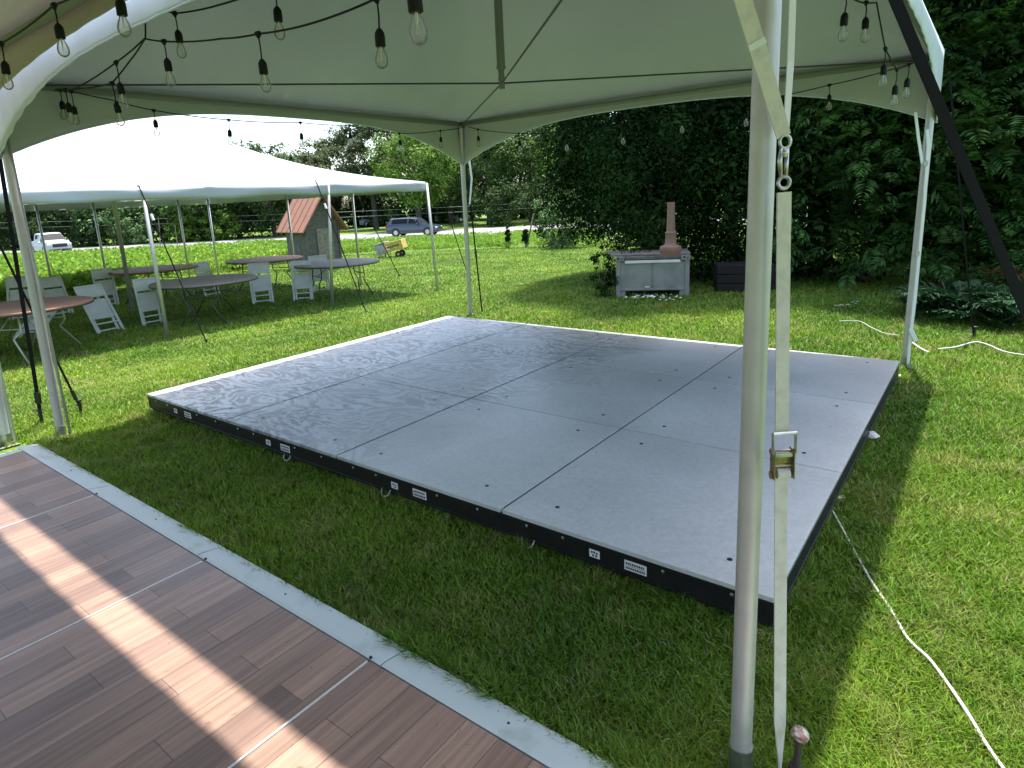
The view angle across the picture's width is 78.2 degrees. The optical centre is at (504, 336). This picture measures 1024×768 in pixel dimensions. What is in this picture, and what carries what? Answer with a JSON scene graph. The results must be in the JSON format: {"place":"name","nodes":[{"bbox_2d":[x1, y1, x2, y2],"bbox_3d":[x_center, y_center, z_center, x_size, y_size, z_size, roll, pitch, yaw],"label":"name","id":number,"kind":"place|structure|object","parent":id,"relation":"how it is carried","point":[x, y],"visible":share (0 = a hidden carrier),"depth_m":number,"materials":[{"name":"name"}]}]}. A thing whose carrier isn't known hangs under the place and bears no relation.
{"place":"outdoors","nodes":[
{"label":"outdoors","id":0,"kind":"place"},
{"bbox_2d":[0,215,806,253],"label":"road","id":1,"kind":"structure","parent":0,"point":[457,231],"depth_m":61.75,"materials":[{"name":"grey asphalt"}]},
{"bbox_2d":[31,232,71,251],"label":"parked car","id":2,"kind":"object","parent":1,"relation":"on","point":[54,241],"visible":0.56,"depth_m":54.21,"materials":[{"name":"white paint"}]},
{"bbox_2d":[386,217,442,236],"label":"parked car","id":3,"kind":"object","parent":1,"relation":"on","point":[397,227],"visible":0.87,"depth_m":55.89,"materials":[{"name":"grey paint"}]},
{"bbox_2d":[0,331,830,767],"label":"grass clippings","id":4,"kind":"object","parent":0,"point":[244,613],"depth_m":2.56,"materials":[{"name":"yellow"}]},
{"bbox_2d":[0,200,1023,767],"bbox_3d":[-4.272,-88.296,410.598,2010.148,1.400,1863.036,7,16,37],"label":"ground","id":5,"kind":"structure","parent":0,"point":[480,222],"depth_m":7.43,"materials":[{"name":"green plant"}]},
{"bbox_2d":[6,276,31,320],"bbox_3d":[-9.692,-0.764,12.609,0.436,0.901,0.073,-4,-1,-6],"label":"folding chair","id":6,"kind":"object","parent":5,"relation":"on","point":[11,282],"visible":0.46,"depth_m":12.58,"materials":[{"name":"white plastic"}]},
{"bbox_2d":[0,211,65,249],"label":"tree","id":7,"kind":"object","parent":5,"relation":"on","point":[6,240],"visible":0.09,"depth_m":68.97,"materials":[{"name":"green plant"}]},
{"bbox_2d":[13,311,56,338],"bbox_3d":[-8.111,-0.226,10.941,0.416,0.070,0.858,-4,41,-6],"label":"folding chair","id":8,"kind":"object","parent":5,"relation":"on","point":[31,326],"visible":0.23,"depth_m":10.86,"materials":[{"name":"white plastic"}]},
{"bbox_2d":[9,216,61,245],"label":"shrub","id":9,"kind":"object","parent":5,"relation":"on","point":[31,227],"visible":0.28,"depth_m":65.94,"materials":[{"name":"green plant"}]},
{"bbox_2d":[0,212,73,243],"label":"tree","id":10,"kind":"object","parent":5,"relation":"on","point":[6,224],"visible":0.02,"depth_m":86.43,"materials":[{"name":"green plant"}]},
{"bbox_2d":[36,408,43,424],"bbox_3d":[-3.703,0.682,5.043,0.099,0.233,0.046,7,16,37],"label":"tent stake","id":11,"kind":"object","parent":5,"relation":"on","point":[40,415],"visible":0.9,"depth_m":5.01,"materials":[{"name":"black metal"}]},
{"bbox_2d":[0,296,93,363],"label":"round table","id":12,"kind":"object","parent":5,"relation":"on","point":[8,309],"visible":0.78,"depth_m":9.10,"materials":[{"name":"brown laminate"}]},
{"bbox_2d":[39,276,73,315],"bbox_3d":[-9.295,-0.832,13.073,0.070,0.858,0.415,-26,-5,40],"label":"folding chair","id":13,"kind":"object","parent":5,"relation":"on","point":[50,282],"visible":0.62,"depth_m":13.08,"materials":[{"name":"white plastic"}]},
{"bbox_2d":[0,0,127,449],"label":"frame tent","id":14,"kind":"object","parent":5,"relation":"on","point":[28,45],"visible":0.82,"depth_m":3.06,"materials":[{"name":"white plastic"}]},
{"bbox_2d":[0,244,77,404],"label":"guy strap","id":15,"kind":"object","parent":14,"relation":"attached to","point":[73,394],"visible":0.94,"depth_m":4.79,"materials":[{"name":"black fabric"}]},
{"bbox_2d":[0,0,427,89],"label":"string light","id":16,"kind":"object","parent":14,"relation":"hanging from","point":[415,7],"visible":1,"depth_m":2.27,"materials":[{"name":"black plastic"}]},
{"bbox_2d":[25,208,111,245],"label":"tree","id":17,"kind":"object","parent":5,"relation":"on","point":[67,221],"visible":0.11,"depth_m":67.84,"materials":[{"name":"green plant"}]},
{"bbox_2d":[75,399,82,413],"bbox_3d":[-3.536,0.627,5.258,0.099,0.233,0.046,7,16,37],"label":"tent stake","id":18,"kind":"object","parent":5,"relation":"on","point":[79,405],"visible":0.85,"depth_m":5.22,"materials":[{"name":"black metal"}]},
{"bbox_2d":[65,211,109,246],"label":"shrub","id":19,"kind":"object","parent":5,"relation":"on","point":[91,239],"visible":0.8,"depth_m":65.77,"materials":[{"name":"green plant"}]},
{"bbox_2d":[73,283,124,333],"bbox_3d":[-7.003,-0.475,10.895,0.076,0.944,0.457,-33,-5,32],"label":"folding chair","id":20,"kind":"object","parent":5,"relation":"on","point":[97,309],"visible":0.85,"depth_m":10.90,"materials":[{"name":"white plastic"}]},
{"bbox_2d":[91,267,119,304],"bbox_3d":[-8.761,-1.071,13.842,0.070,0.858,0.416,2,12,41],"label":"folding chair","id":21,"kind":"object","parent":5,"relation":"on","point":[107,285],"visible":0.74,"depth_m":13.85,"materials":[{"name":"white plastic"}]},
{"bbox_2d":[64,206,156,244],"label":"tree","id":22,"kind":"object","parent":5,"relation":"on","point":[104,219],"visible":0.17,"depth_m":66.07,"materials":[{"name":"green plant"}]},
{"bbox_2d":[106,207,156,244],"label":"shrub","id":23,"kind":"object","parent":5,"relation":"on","point":[139,233],"visible":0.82,"depth_m":65.74,"materials":[{"name":"green plant"}]},
{"bbox_2d":[132,277,161,325],"bbox_3d":[-6.389,-0.629,11.339,0.070,0.858,0.415,-2,10,36],"label":"folding chair","id":24,"kind":"object","parent":5,"relation":"on","point":[147,301],"visible":0.78,"depth_m":11.28,"materials":[{"name":"white plastic"}]},
{"bbox_2d":[108,264,197,303],"bbox_3d":[-7.922,-1.185,14.388,1.806,0.753,1.806,1,13,15],"label":"round table","id":25,"kind":"object","parent":5,"relation":"on","point":[146,270],"visible":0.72,"depth_m":14.08,"materials":[{"name":"brown laminate"}]},
{"bbox_2d":[121,206,194,241],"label":"tree","id":26,"kind":"object","parent":5,"relation":"on","point":[160,224],"visible":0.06,"depth_m":69.27,"materials":[{"name":"green plant"}]},
{"bbox_2d":[160,213,205,242],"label":"shrub","id":27,"kind":"object","parent":5,"relation":"on","point":[189,230],"visible":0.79,"depth_m":65.58,"materials":[{"name":"green plant"}]},
{"bbox_2d":[149,203,249,240],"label":"tree","id":28,"kind":"object","parent":5,"relation":"on","point":[184,209],"visible":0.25,"depth_m":65.83,"materials":[{"name":"green plant"}]},
{"bbox_2d":[148,274,257,326],"bbox_3d":[-5.382,-0.658,11.453,1.806,0.753,1.806,-6,13,-13],"label":"round table","id":29,"kind":"object","parent":5,"relation":"on","point":[202,282],"visible":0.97,"depth_m":11.09,"materials":[{"name":"grey laminate"}]},
{"bbox_2d":[192,261,220,296],"bbox_3d":[-7.027,-1.350,14.865,0.070,0.858,0.416,-21,1,32],"label":"folding chair","id":30,"kind":"object","parent":5,"relation":"on","point":[203,266],"visible":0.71,"depth_m":14.85,"materials":[{"name":"white plastic"}]},
{"bbox_2d":[196,208,244,240],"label":"shrub","id":31,"kind":"object","parent":5,"relation":"on","point":[220,233],"visible":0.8,"depth_m":65.75,"materials":[{"name":"green plant"}]},
{"bbox_2d":[192,140,266,237],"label":"tree","id":32,"kind":"object","parent":5,"relation":"on","point":[249,219],"visible":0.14,"depth_m":69.61,"materials":[{"name":"green plant"}]},
{"bbox_2d":[0,116,465,341],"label":"pole tent","id":33,"kind":"object","parent":5,"relation":"on","point":[135,163],"visible":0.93,"depth_m":10.88,"materials":[{"name":"white fabric"}]},
{"bbox_2d":[247,262,273,303],"bbox_3d":[-5.161,-1.129,13.362,0.432,0.892,0.072,-8,-6,-22],"label":"folding chair","id":34,"kind":"object","parent":5,"relation":"on","point":[261,283],"visible":0.84,"depth_m":13.36,"materials":[{"name":"white plastic"}]},
{"bbox_2d":[225,255,302,292],"bbox_3d":[-5.866,-1.549,15.586,1.806,0.753,1.806,3,14,26],"label":"round table","id":35,"kind":"object","parent":5,"relation":"on","point":[269,259],"visible":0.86,"depth_m":15.31,"materials":[{"name":"brown laminate"}]},
{"bbox_2d":[226,139,304,237],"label":"tree","id":36,"kind":"object","parent":5,"relation":"on","point":[268,213],"visible":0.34,"depth_m":67.31,"materials":[{"name":"green plant"}]},
{"bbox_2d":[5,202,543,227],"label":"overhead line","id":37,"kind":"object","parent":5,"relation":"on","point":[282,214],"visible":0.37,"depth_m":66.69,"materials":[{"name":"black"}]},
{"bbox_2d":[0,228,601,301],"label":"field plants","id":38,"kind":"object","parent":5,"relation":"on","point":[73,268],"visible":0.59,"depth_m":28.80,"materials":[{"name":"green plant"}]},
{"bbox_2d":[290,260,313,300],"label":"folding chair","id":39,"kind":"object","parent":5,"relation":"on","point":[301,280],"visible":0.95,"depth_m":13.37,"materials":[{"name":"white plastic"}]},
{"bbox_2d":[263,198,348,226],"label":"tree","id":40,"kind":"object","parent":5,"relation":"on","point":[283,207],"visible":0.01,"depth_m":86.30,"materials":[{"name":"green plant"}]},
{"bbox_2d":[0,444,615,767],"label":"plank floor","id":41,"kind":"structure","parent":5,"relation":"on","point":[88,662],"depth_m":2.19,"materials":[{"name":"brown wood"}]},
{"bbox_2d":[274,138,345,207],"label":"tree","id":42,"kind":"object","parent":5,"relation":"on","point":[307,159],"visible":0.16,"depth_m":74.06,"materials":[{"name":"green plant"}]},
{"bbox_2d":[276,197,348,269],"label":"wooden shed","id":43,"kind":"structure","parent":5,"relation":"on","point":[309,220],"depth_m":20.64,"materials":[{"name":"grey wood"}]},
{"bbox_2d":[316,228,334,259],"bbox_3d":[-5.855,-2.914,20.749,0.560,1.300,0.072,-14,17,-42],"label":"door","id":44,"kind":"structure","parent":43,"relation":"in","point":[322,233],"depth_m":20.67,"materials":[{"name":"grey wood"}]},
{"bbox_2d":[308,255,329,292],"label":"folding chair","id":45,"kind":"object","parent":5,"relation":"on","point":[317,272],"visible":0.62,"depth_m":14.62,"materials":[{"name":"white plastic"}]},
{"bbox_2d":[294,258,379,301],"bbox_3d":[-3.590,-1.244,13.710,1.806,0.753,1.806,-11,15,-34],"label":"round table","id":46,"kind":"object","parent":5,"relation":"on","point":[337,263],"visible":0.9,"depth_m":13.41,"materials":[{"name":"grey laminate"}]},
{"bbox_2d":[302,125,371,219],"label":"tree","id":47,"kind":"object","parent":5,"relation":"on","point":[321,143],"visible":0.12,"depth_m":79.46,"materials":[{"name":"green plant"}]},
{"bbox_2d":[330,196,355,221],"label":"shrub","id":48,"kind":"object","parent":5,"relation":"on","point":[345,214],"visible":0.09,"depth_m":81.66,"materials":[{"name":"green plant"}]},
{"bbox_2d":[324,123,409,229],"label":"tree","id":49,"kind":"object","parent":5,"relation":"on","point":[356,148],"visible":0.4,"depth_m":71.29,"materials":[{"name":"green plant"}]},
{"bbox_2d":[345,193,397,227],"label":"shrub","id":50,"kind":"object","parent":5,"relation":"on","point":[365,200],"visible":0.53,"depth_m":82.81,"materials":[{"name":"green plant"}]},
{"bbox_2d":[359,216,389,226],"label":"parked car","id":51,"kind":"object","parent":5,"relation":"on","point":[362,221],"visible":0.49,"depth_m":83.34,"materials":[{"name":"grey paint"}]},
{"bbox_2d":[373,238,407,257],"bbox_3d":[-4.752,-3.718,26.471,1.265,0.751,0.738,-1,13,8],"label":"garden cart","id":52,"kind":"object","parent":5,"relation":"on","point":[380,249],"visible":0.94,"depth_m":26.17,"materials":[{"name":"yellow paint"}]},
{"bbox_2d":[365,133,443,221],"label":"tree","id":53,"kind":"object","parent":5,"relation":"on","point":[391,202],"visible":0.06,"depth_m":87.88,"materials":[{"name":"green plant"}]},
{"bbox_2d":[362,132,459,217],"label":"tree","id":54,"kind":"object","parent":5,"relation":"on","point":[389,170],"visible":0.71,"depth_m":64.16,"materials":[{"name":"green plant"}]},
{"bbox_2d":[404,181,467,223],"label":"shrub","id":55,"kind":"object","parent":5,"relation":"on","point":[442,216],"visible":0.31,"depth_m":83.11,"materials":[{"name":"green plant"}]},
{"bbox_2d":[406,140,482,224],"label":"tree","id":56,"kind":"object","parent":5,"relation":"on","point":[449,200],"visible":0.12,"depth_m":76.95,"materials":[{"name":"green plant"}]},
{"bbox_2d":[434,211,469,222],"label":"parked car","id":57,"kind":"object","parent":5,"relation":"on","point":[460,220],"visible":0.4,"depth_m":83.55,"materials":[{"name":"grey paint"}]},
{"bbox_2d":[416,145,514,219],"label":"tree","id":58,"kind":"object","parent":5,"relation":"on","point":[476,214],"visible":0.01,"depth_m":91.43,"materials":[{"name":"green plant"}]},
{"bbox_2d":[0,0,944,767],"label":"frame tent","id":59,"kind":"object","parent":5,"relation":"on","point":[494,68],"visible":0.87,"depth_m":5.25,"materials":[{"name":"white plastic"}]},
{"bbox_2d":[0,159,41,415],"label":"guy strap","id":60,"kind":"object","parent":59,"relation":"attached to","point":[37,397],"visible":1,"depth_m":4.66,"materials":[{"name":"black fabric"}]},
{"bbox_2d":[54,23,145,125],"bbox_3d":[-2.214,-1.396,3.518,1.416,0.426,0.093,7,16,39],"label":"string light","id":61,"kind":"object","parent":59,"relation":"hanging from","point":[116,105],"visible":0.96,"depth_m":3.54,"materials":[{"name":"black plastic"}]},
{"bbox_2d":[55,0,387,107],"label":"string light","id":62,"kind":"object","parent":59,"relation":"hanging from","point":[379,43],"visible":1,"depth_m":2.59,"materials":[{"name":"black"}]},
{"bbox_2d":[169,0,285,58],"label":"string light","id":63,"kind":"object","parent":59,"relation":"hanging from","point":[277,15],"visible":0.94,"depth_m":2.84,"materials":[{"name":"black"}]},
{"bbox_2d":[58,88,463,151],"bbox_3d":[-1.795,-2.023,6.181,0.063,0.352,4.446,7,16,37],"label":"string light","id":64,"kind":"object","parent":59,"relation":"hanging from","point":[75,112],"visible":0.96,"depth_m":5.35,"materials":[{"name":"black plastic"}]},
{"bbox_2d":[468,161,472,203],"bbox_3d":[-0.440,-2.233,8.310,0.102,0.957,0.006,-3,12,0],"label":"lashing strap","id":65,"kind":"object","parent":59,"relation":"attached to","point":[469,162],"visible":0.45,"depth_m":8.35,"materials":[{"name":"white fabric"}]},
{"bbox_2d":[468,65,905,151],"bbox_3d":[1.405,-2.164,6.345,4.617,0.426,0.058,7,16,37],"label":"string light","id":66,"kind":"object","parent":59,"relation":"hanging from","point":[829,100],"visible":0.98,"depth_m":6.10,"materials":[{"name":"black plastic"}]},
{"bbox_2d":[733,0,797,767],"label":"ratchet strap","id":67,"kind":"object","parent":59,"relation":"hanging from","point":[782,469],"visible":1,"depth_m":1.44,"materials":[{"name":"white"}]},
{"bbox_2d":[837,0,913,106],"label":"string light","id":68,"kind":"object","parent":59,"relation":"hanging from","point":[844,23],"visible":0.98,"depth_m":3.59,"materials":[{"name":"black"}]},
{"bbox_2d":[906,112,929,367],"bbox_3d":[3.333,-0.744,5.119,0.204,2.063,0.038,-3,12,0],"label":"lashing strap","id":69,"kind":"object","parent":59,"relation":"attached to","point":[912,335],"visible":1,"depth_m":5.10,"materials":[{"name":"polyester webbing"},{"name":"zinc steel"}]},
{"bbox_2d":[888,0,1023,320],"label":"guy strap","id":70,"kind":"object","parent":59,"relation":"attached to","point":[914,46],"visible":1,"depth_m":1.48,"materials":[{"name":"black fabric"}]},
{"bbox_2d":[465,163,482,311],"bbox_3d":[-0.417,-1.400,8.666,0.034,2.181,0.202,7,16,37],"label":"guy strap","id":71,"kind":"object","parent":5,"relation":"on","point":[475,251],"visible":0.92,"depth_m":8.70,"materials":[{"name":"black"}]},
{"bbox_2d":[446,134,531,224],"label":"tree","id":72,"kind":"object","parent":5,"relation":"on","point":[488,174],"visible":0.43,"depth_m":70.02,"materials":[{"name":"green plant"}]},
{"bbox_2d":[471,176,531,226],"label":"shrub","id":73,"kind":"object","parent":5,"relation":"on","point":[496,193],"visible":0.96,"depth_m":66.22,"materials":[{"name":"green plant"}]},
{"bbox_2d":[504,224,510,247],"bbox_3d":[0.149,-4.463,28.653,0.378,1.330,0.384,3,14,23],"label":"sapling","id":74,"kind":"object","parent":5,"relation":"on","point":[507,236],"visible":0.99,"depth_m":28.54,"materials":[{"name":"green plant"}]},
{"bbox_2d":[473,130,554,218],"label":"tree","id":75,"kind":"object","parent":5,"relation":"on","point":[521,216],"visible":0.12,"depth_m":84.91,"materials":[{"name":"green plant"}]},
{"bbox_2d":[482,126,553,221],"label":"tree","id":76,"kind":"object","parent":5,"relation":"on","point":[527,167],"visible":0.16,"depth_m":71.93,"materials":[{"name":"green plant"}]},
{"bbox_2d":[147,316,899,626],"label":"stage platform","id":77,"kind":"structure","parent":5,"relation":"on","point":[528,439],"depth_m":3.97,"materials":[{"name":"grey wood"}]},
{"bbox_2d":[521,223,528,246],"bbox_3d":[0.952,-4.475,28.543,0.383,1.322,0.471,7,16,37],"label":"sapling","id":78,"kind":"object","parent":5,"relation":"on","point":[524,236],"visible":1,"depth_m":28.46,"materials":[{"name":"green plant"}]},
{"bbox_2d":[533,212,549,247],"bbox_3d":[1.717,-4.745,28.330,0.688,1.857,0.746,7,16,37],"label":"sapling","id":79,"kind":"object","parent":5,"relation":"on","point":[538,235],"visible":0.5,"depth_m":28.25,"materials":[{"name":"green plant"}]},
{"bbox_2d":[514,172,569,224],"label":"shrub","id":80,"kind":"object","parent":5,"relation":"on","point":[529,212],"visible":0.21,"depth_m":67.34,"materials":[{"name":"green plant"}]},
{"bbox_2d":[531,174,586,248],"bbox_3d":[2.415,-5.144,26.445,2.554,4.012,2.532,7,16,37],"label":"shrub","id":81,"kind":"object","parent":5,"relation":"on","point":[554,243],"visible":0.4,"depth_m":26.48,"materials":[{"name":"green plant"}]},
{"bbox_2d":[528,117,604,220],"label":"tree","id":82,"kind":"object","parent":5,"relation":"on","point":[536,152],"visible":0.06,"depth_m":68.84,"materials":[{"name":"green plant"}]},
{"bbox_2d":[587,250,619,297],"bbox_3d":[1.581,-0.871,9.758,0.536,0.928,0.449,-6,13,-13],"label":"shrub","id":83,"kind":"object","parent":5,"relation":"on","point":[605,280],"visible":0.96,"depth_m":9.71,"materials":[{"name":"green plant"}]},
{"bbox_2d":[516,96,748,286],"bbox_3d":[2.525,-6.067,10.837,5.078,10.976,4.999,7,16,37],"label":"hedge shrub","id":84,"kind":"object","parent":5,"relation":"on","point":[611,164],"visible":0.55,"depth_m":10.51,"materials":[{"name":"green plant"}]},
{"bbox_2d":[615,254,689,297],"bbox_3d":[2.324,-1.001,9.930,1.094,0.638,0.901,0,13,12],"label":"bulk bin","id":85,"kind":"object","parent":5,"relation":"on","point":[646,272],"visible":0.91,"depth_m":9.52,"materials":[{"name":"grey plastic"}]},
{"bbox_2d":[608,249,690,255],"bbox_3d":[2.252,-1.322,9.882,1.234,0.022,0.700,0,13,12],"label":"plank","id":86,"kind":"object","parent":85,"relation":"on","point":[641,252],"visible":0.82,"depth_m":9.71,"materials":[{"name":"grey wood"}]},
{"bbox_2d":[660,202,681,257],"bbox_3d":[2.350,-1.508,8.884,0.310,0.760,0.307,7,16,37],"label":"clay chimney","id":87,"kind":"object","parent":85,"relation":"on","point":[670,247],"visible":1,"depth_m":8.83,"materials":[{"name":"ceramic"}]},
{"bbox_2d":[626,292,681,299],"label":"leaf litter","id":88,"kind":"object","parent":5,"relation":"on","point":[652,296],"visible":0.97,"depth_m":9.48,"materials":[{"name":"beige"}]},
{"bbox_2d":[618,96,864,287],"bbox_3d":[4.164,-5.535,10.875,4.821,11.278,5.256,7,16,37],"label":"hedge shrub","id":89,"kind":"object","parent":5,"relation":"on","point":[732,186],"visible":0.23,"depth_m":10.21,"materials":[{"name":"green plant"}]},
{"bbox_2d":[713,261,775,291],"bbox_3d":[3.748,-0.944,9.865,0.850,0.410,0.550,0,13,12],"label":"planter crate","id":90,"kind":"object","parent":5,"relation":"on","point":[728,276],"visible":0.64,"depth_m":9.65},
{"bbox_2d":[788,725,808,767],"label":"tent stake","id":91,"kind":"object","parent":5,"relation":"on","point":[800,734],"visible":1,"depth_m":1.63,"materials":[{"name":"metal"}]},
{"bbox_2d":[713,96,942,280],"bbox_3d":[5.423,-5.389,10.398,4.970,10.792,4.697,7,16,37],"label":"hedge shrub","id":92,"kind":"object","parent":5,"relation":"on","point":[811,210],"visible":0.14,"depth_m":9.92,"materials":[{"name":"green plant"}]},
{"bbox_2d":[868,431,879,438],"bbox_3d":[2.293,0.612,3.911,0.070,0.039,0.060,7,16,37],"label":"plastic cap","id":93,"kind":"object","parent":5,"relation":"on","point":[873,434],"visible":0.77,"depth_m":3.91,"materials":[{"name":"white plastic"}]},
{"bbox_2d":[772,0,1013,296],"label":"cypress tree","id":94,"kind":"object","parent":5,"relation":"on","point":[850,255],"visible":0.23,"depth_m":9.16,"materials":[{"name":"green plant"}]},
{"bbox_2d":[805,0,1023,291],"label":"cypress tree","id":95,"kind":"object","parent":5,"relation":"on","point":[985,30],"visible":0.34,"depth_m":8.36,"materials":[{"name":"green plant"}]},
{"bbox_2d":[831,510,1004,767],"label":"rope","id":96,"kind":"object","parent":5,"relation":"on","point":[988,747],"visible":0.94,"depth_m":2.04,"materials":[{"name":"grey"}]},
{"bbox_2d":[866,0,1023,287],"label":"cypress tree","id":97,"kind":"object","parent":5,"relation":"on","point":[1001,71],"visible":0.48,"depth_m":8.16,"materials":[{"name":"green plant"}]},
{"bbox_2d":[886,267,1023,328],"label":"juniper bush","id":98,"kind":"object","parent":5,"relation":"on","point":[929,299],"visible":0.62,"depth_m":7.00,"materials":[{"name":"green plant"}]},
{"bbox_2d":[966,326,977,337],"bbox_3d":[4.654,0.005,6.283,0.099,0.233,0.046,7,16,37],"label":"tent stake","id":99,"kind":"object","parent":5,"relation":"on","point":[975,329],"visible":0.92,"depth_m":6.25,"materials":[{"name":"black metal"}]},
{"bbox_2d":[948,72,973,333],"bbox_3d":[4.107,-1.069,5.646,1.274,2.357,0.013,-12,15,-36],"label":"guy strap","id":100,"kind":"object","parent":99,"relation":"attached to","point":[958,173],"visible":0.9,"depth_m":5.64,"materials":[{"name":"black fabric"}]},
{"bbox_2d":[932,284,1023,325],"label":"juniper bush","id":101,"kind":"object","parent":5,"relation":"on","point":[1010,308],"visible":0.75,"depth_m":6.59,"materials":[{"name":"green plant"}]},
{"bbox_2d":[938,341,1023,355],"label":"rope","id":102,"kind":"object","parent":5,"relation":"on","point":[982,343],"visible":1,"depth_m":5.81,"materials":[{"name":"grey"}]},
{"bbox_2d":[948,0,1023,279],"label":"cypress tree","id":103,"kind":"object","parent":5,"relation":"on","point":[1009,232],"visible":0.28,"depth_m":8.04,"materials":[{"name":"green plant"}]},
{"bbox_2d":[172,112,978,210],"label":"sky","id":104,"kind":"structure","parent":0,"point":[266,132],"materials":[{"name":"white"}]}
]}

